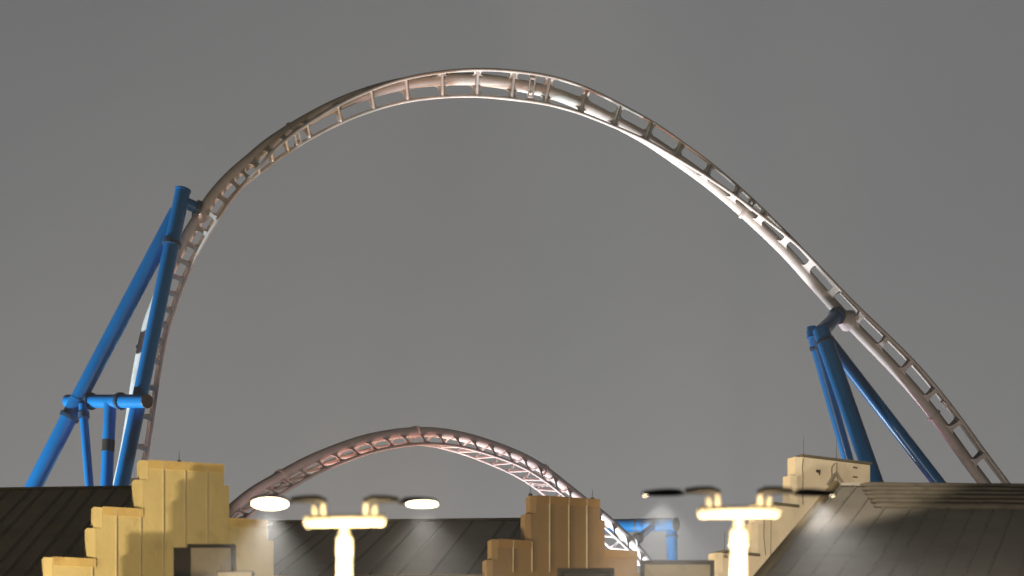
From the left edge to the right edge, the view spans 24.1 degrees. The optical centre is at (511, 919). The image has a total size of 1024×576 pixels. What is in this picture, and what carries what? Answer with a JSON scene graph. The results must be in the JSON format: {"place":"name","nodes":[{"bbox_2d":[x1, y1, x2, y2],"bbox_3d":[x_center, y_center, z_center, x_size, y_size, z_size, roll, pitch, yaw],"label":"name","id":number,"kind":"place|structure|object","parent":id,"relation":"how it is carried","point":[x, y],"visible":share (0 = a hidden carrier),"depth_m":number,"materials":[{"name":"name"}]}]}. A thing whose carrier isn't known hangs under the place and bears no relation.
{"place":"outdoors","nodes":[
{"label":"outdoors","id":0,"kind":"place"},
{"bbox_2d":[0,485,131,575],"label":"park building","id":1,"kind":"structure","parent":0,"point":[37,524],"depth_m":74.32,"materials":[{"name":"black wood"}]},
{"bbox_2d":[173,544,235,575],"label":"lantern box","id":2,"kind":"object","parent":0,"point":[200,559],"visible":0.9,"depth_m":42.06,"materials":[{"name":"beige"}]},
{"bbox_2d":[216,571,254,575],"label":"lantern box","id":3,"kind":"object","parent":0,"point":[235,573],"visible":1,"depth_m":36.06,"materials":[{"name":"beige"}]},
{"bbox_2d":[268,517,600,575],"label":"park building","id":4,"kind":"structure","parent":0,"point":[431,547],"depth_m":67.26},
{"bbox_2d":[0,0,1023,572],"label":"sky","id":5,"kind":"structure","parent":0,"point":[541,282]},
{"bbox_2d":[640,560,713,575],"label":"lantern box","id":6,"kind":"object","parent":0,"point":[676,567],"visible":1,"depth_m":40.06,"materials":[{"name":"beige"}]},
{"label":"ground","id":7,"kind":"structure","parent":0,"visible":0},
{"bbox_2d":[24,186,202,486],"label":"support tower","id":8,"kind":"structure","parent":7,"relation":"on","point":[81,401],"depth_m":97.72,"materials":[{"name":"blue metal"}]},
{"bbox_2d":[42,460,275,575],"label":"stepped gable wall","id":9,"kind":"structure","parent":7,"relation":"on","point":[178,504],"depth_m":59.86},
{"bbox_2d":[251,495,438,575],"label":"street lamp","id":10,"kind":"object","parent":7,"relation":"on","point":[344,543],"visible":1,"depth_m":21.96,"materials":[{"name":"white metal"}]},
{"bbox_2d":[482,495,639,575],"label":"stepped gable wall","id":11,"kind":"structure","parent":7,"relation":"on","point":[557,532],"depth_m":59.93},
{"bbox_2d":[557,568,613,575],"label":"lantern box","id":12,"kind":"object","parent":7,"relation":"on","point":[585,571],"visible":1,"depth_m":42.00,"materials":[{"name":"grey"}]},
{"bbox_2d":[605,517,679,559],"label":"support portal","id":13,"kind":"object","parent":7,"relation":"on","point":[642,528],"visible":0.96,"depth_m":115.58,"materials":[{"name":"blue metal"}]},
{"bbox_2d":[229,426,651,565],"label":"coaster track","id":14,"kind":"structure","parent":13,"relation":"on","point":[247,496],"depth_m":99.62,"materials":[{"name":"metal"}]},
{"bbox_2d":[641,486,835,575],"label":"street lamp","id":15,"kind":"object","parent":7,"relation":"on","point":[738,538],"visible":1,"depth_m":21.95,"materials":[{"name":"white metal"}]},
{"bbox_2d":[708,454,871,575],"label":"stepped gable wall","id":16,"kind":"structure","parent":7,"relation":"on","point":[766,537],"depth_m":59.95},
{"bbox_2d":[722,531,725,553],"bbox_3d":[5.186,-9.220,58.600,0.099,0.547,0.099,0,0,0],"label":"lightning rod","id":17,"kind":"object","parent":16,"relation":"on","point":[724,552],"visible":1,"depth_m":58.59,"materials":[{"name":"grey metal"}]},
{"bbox_2d":[806,307,945,482],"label":"support tower","id":18,"kind":"structure","parent":7,"relation":"on","point":[834,364],"depth_m":101.37,"materials":[{"name":"blue metal"}]},
{"bbox_2d":[113,68,1009,484],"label":"coaster track","id":19,"kind":"structure","parent":18,"relation":"on","point":[477,80],"depth_m":100.28,"materials":[{"name":"white metal"}]},
{"bbox_2d":[753,480,1023,575],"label":"park building","id":20,"kind":"structure","parent":7,"relation":"on","point":[906,529],"depth_m":49.56,"materials":[{"name":"grey wood"}]}
]}

